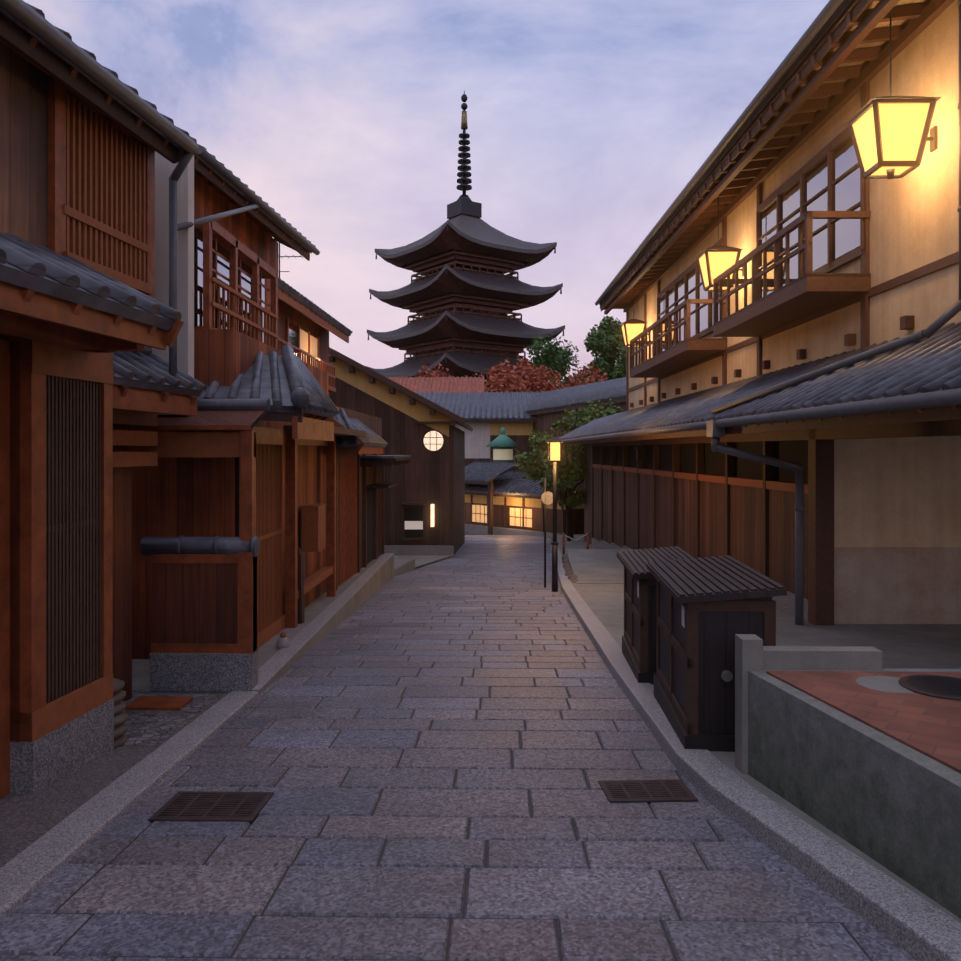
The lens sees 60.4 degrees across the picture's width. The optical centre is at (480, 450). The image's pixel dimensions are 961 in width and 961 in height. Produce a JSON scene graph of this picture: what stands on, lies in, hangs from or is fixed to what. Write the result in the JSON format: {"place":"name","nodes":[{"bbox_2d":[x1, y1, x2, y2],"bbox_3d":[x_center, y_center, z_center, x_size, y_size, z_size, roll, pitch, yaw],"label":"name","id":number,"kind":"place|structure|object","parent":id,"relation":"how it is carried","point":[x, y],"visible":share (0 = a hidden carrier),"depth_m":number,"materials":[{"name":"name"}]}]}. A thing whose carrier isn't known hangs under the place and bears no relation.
{"place":"outdoors","nodes":[
{"label":"outdoors","id":0,"kind":"place"},
{"bbox_2d":[0,692,229,867],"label":"sidewalk","id":1,"kind":"structure","parent":0,"point":[154,721],"depth_m":5.05,"materials":[{"name":"grey stone"}]},
{"bbox_2d":[23,0,828,381],"label":"sky","id":2,"kind":"structure","parent":0,"point":[587,120],"materials":[{"name":"blue"}]},
{"bbox_2d":[0,535,917,960],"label":"road","id":3,"kind":"structure","parent":0,"point":[428,755],"depth_m":4.15,"materials":[{"name":"stone"}]},
{"bbox_2d":[148,791,273,823],"bbox_3d":[-1.464,1.956,4.534,0.550,0.018,0.420,0,-4,1],"label":"drain grate","id":4,"kind":"object","parent":3,"relation":"on","point":[213,806],"visible":0.94,"depth_m":4.51,"materials":[{"name":"black metal"}]},
{"bbox_2d":[0,541,960,960],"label":"kerb stones","id":5,"kind":"object","parent":3,"relation":"on","point":[914,925],"visible":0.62,"depth_m":4.11,"materials":[{"name":"stone"}]},
{"bbox_2d":[541,437,562,591],"bbox_3d":[1.366,1.214,15.660,0.324,2.923,0.893,0,0,-4],"label":"street lamp","id":6,"kind":"object","parent":3,"relation":"on","point":[554,457],"visible":0.94,"depth_m":15.34,"materials":[{"name":"metal"}]},
{"bbox_2d":[598,779,697,803],"bbox_3d":[0.962,1.974,4.783,0.522,0.018,0.374,0,-4,1],"label":"drain grate","id":7,"kind":"object","parent":3,"relation":"on","point":[647,791],"visible":0.98,"depth_m":4.76,"materials":[{"name":"black metal"}]},
{"bbox_2d":[566,549,633,583],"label":"forecourt","id":8,"kind":"structure","parent":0,"point":[597,566],"depth_m":18.48,"materials":[{"name":"concrete"}]},
{"bbox_2d":[547,534,960,922],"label":"sidewalk","id":9,"kind":"structure","parent":0,"point":[918,646],"depth_m":9.55,"materials":[{"name":"concrete"}]},
{"bbox_2d":[562,532,588,554],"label":"rope posts","id":10,"kind":"object","parent":9,"relation":"on","point":[563,543],"visible":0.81,"depth_m":21.95,"materials":[{"name":"brown wood"}]},
{"bbox_3d":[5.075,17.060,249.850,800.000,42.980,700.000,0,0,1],"label":"ground","id":11,"kind":"structure","parent":0,"visible":0},
{"bbox_2d":[0,0,206,797],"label":"house","id":12,"kind":"structure","parent":11,"relation":"on","point":[88,377],"depth_m":5.18,"materials":[{"name":"brown wood"}]},
{"bbox_2d":[132,136,365,691],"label":"house","id":13,"kind":"structure","parent":11,"relation":"on","point":[233,530],"depth_m":8.32,"materials":[{"name":"wood"}]},
{"bbox_2d":[132,553,451,693],"bbox_3d":[-4.423,2.617,16.098,6.800,1.097,17.800,0,0,1],"label":"stone ledge","id":14,"kind":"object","parent":11,"relation":"on","point":[324,615],"depth_m":10.69,"materials":[{"name":"stone"}]},
{"bbox_2d":[278,243,352,395],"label":"house","id":15,"kind":"structure","parent":11,"relation":"on","point":[305,325],"depth_m":18.66,"materials":[{"name":"brown wood"}]},
{"bbox_2d":[323,406,412,589],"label":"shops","id":16,"kind":"structure","parent":11,"relation":"on","point":[362,462],"depth_m":14.94,"materials":[{"name":"brown wood"}]},
{"bbox_2d":[329,347,472,556],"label":"gabled house","id":17,"kind":"structure","parent":11,"relation":"on","point":[424,506],"depth_m":24.95,"materials":[{"name":"brown wood"}]},
{"bbox_2d":[386,376,483,392],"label":"tiled roof","id":18,"kind":"structure","parent":11,"relation":"on","point":[449,384],"depth_m":65.60,"materials":[{"name":"red tile"}]},
{"bbox_2d":[416,362,505,391],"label":"red tree","id":19,"kind":"object","parent":11,"relation":"on","point":[436,374],"depth_m":68.91,"materials":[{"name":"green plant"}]},
{"bbox_2d":[366,91,564,389],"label":"pagoda","id":20,"kind":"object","parent":11,"relation":"on","point":[463,295],"visible":0.62,"depth_m":95.93,"materials":[{"name":"brown wood"}]},
{"bbox_2d":[416,391,542,471],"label":"house","id":21,"kind":"structure","parent":11,"relation":"on","point":[487,416],"depth_m":49.91,"materials":[{"name":"grey tile"}]},
{"bbox_2d":[465,461,583,536],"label":"house","id":22,"kind":"structure","parent":11,"relation":"on","point":[500,499],"depth_m":41.96,"materials":[{"name":"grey wood"}]},
{"bbox_2d":[485,427,519,462],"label":"copper lantern","id":23,"kind":"object","parent":22,"relation":"on","point":[502,444],"visible":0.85,"depth_m":46.45,"materials":[{"name":"teal metal"}]},
{"bbox_2d":[484,356,566,391],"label":"red tree","id":24,"kind":"object","parent":11,"relation":"on","point":[514,380],"visible":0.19,"depth_m":73.37,"materials":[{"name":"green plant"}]},
{"bbox_2d":[522,349,581,384],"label":"green tree","id":25,"kind":"object","parent":11,"relation":"on","point":[565,369],"visible":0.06,"depth_m":94.55,"materials":[{"name":"green plant"}]},
{"bbox_2d":[539,447,586,540],"bbox_3d":[3.595,1.794,32.718,2.550,3.836,2.032,0,0,1],"label":"tree","id":26,"kind":"object","parent":11,"relation":"on","point":[569,499],"visible":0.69,"depth_m":32.41,"materials":[{"name":"green plant"}]},
{"bbox_2d":[513,396,622,537],"bbox_3d":[3.860,0.770,35.774,4.948,6.256,4.146,0,0,1],"label":"tree","id":27,"kind":"object","parent":11,"relation":"on","point":[539,444],"visible":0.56,"depth_m":35.65,"materials":[{"name":"green plant"}]},
{"bbox_2d":[526,329,610,391],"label":"green tree","id":28,"kind":"object","parent":11,"relation":"on","point":[552,354],"visible":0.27,"depth_m":87.44,"materials":[{"name":"green plant"}]},
{"bbox_2d":[561,554,579,582],"bbox_3d":[2.054,2.793,18.936,0.303,0.559,5.954,0,0,4],"label":"edging rock","id":29,"kind":"object","parent":11,"relation":"on","point":[568,569],"visible":0.65,"depth_m":18.46,"materials":[{"name":"grey stone"}]},
{"bbox_2d":[538,363,606,391],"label":"red tree","id":30,"kind":"object","parent":11,"relation":"on","point":[586,381],"visible":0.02,"depth_m":76.64,"materials":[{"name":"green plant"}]},
{"bbox_2d":[526,377,625,543],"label":"house","id":31,"kind":"structure","parent":11,"relation":"on","point":[546,408],"depth_m":42.59,"materials":[{"name":"grey tile"}]},
{"bbox_2d":[578,316,624,382],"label":"green tree","id":32,"kind":"object","parent":11,"relation":"on","point":[610,327],"visible":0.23,"depth_m":90.76,"materials":[{"name":"green plant"}]},
{"bbox_2d":[609,344,625,379],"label":"green tree","id":33,"kind":"object","parent":11,"relation":"on","point":[619,369],"visible":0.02,"depth_m":85.41,"materials":[{"name":"green plant"}]},
{"bbox_2d":[617,546,696,683],"bbox_3d":[1.693,1.587,7.884,0.642,1.174,1.564,0,0,4],"label":"cabinet","id":34,"kind":"object","parent":11,"relation":"on","point":[639,637],"visible":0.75,"depth_m":7.50,"materials":[{"name":"brown wood"}]},
{"bbox_2d":[646,555,786,751],"bbox_3d":[1.637,1.454,5.964,0.672,1.204,1.564,0,0,4],"label":"cabinet","id":35,"kind":"object","parent":11,"relation":"on","point":[707,609],"visible":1,"depth_m":5.28,"materials":[{"name":"brown wood"}]},
{"bbox_2d":[558,0,960,624],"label":"building","id":36,"kind":"structure","parent":11,"relation":"on","point":[790,418],"depth_m":10.74,"materials":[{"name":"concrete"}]},
{"bbox_2d":[620,286,648,348],"bbox_3d":[4.354,-3.765,23.210,0.805,1.830,0.690,0,0,1],"label":"lantern","id":37,"kind":"object","parent":36,"relation":"attached to","point":[631,329],"visible":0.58,"depth_m":22.97,"materials":[{"name":"yellow glass"}]},
{"bbox_2d":[696,197,743,290],"bbox_3d":[4.354,-3.765,14.911,0.805,1.830,0.690,0,0,1],"label":"lantern","id":38,"kind":"object","parent":36,"relation":"attached to","point":[715,261],"visible":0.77,"depth_m":14.67,"materials":[{"name":"yellow glass"}]},
{"bbox_2d":[844,9,940,178],"bbox_3d":[4.354,-3.765,8.650,0.805,1.830,0.690,0,0,1],"label":"lantern","id":39,"kind":"object","parent":36,"relation":"attached to","point":[889,136],"visible":0.98,"depth_m":8.44,"materials":[{"name":"yellow glass"}]},
{"bbox_2d":[735,634,960,918],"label":"terrace","id":40,"kind":"structure","parent":11,"relation":"on","point":[858,747],"depth_m":4.00,"materials":[{"name":"concrete"}]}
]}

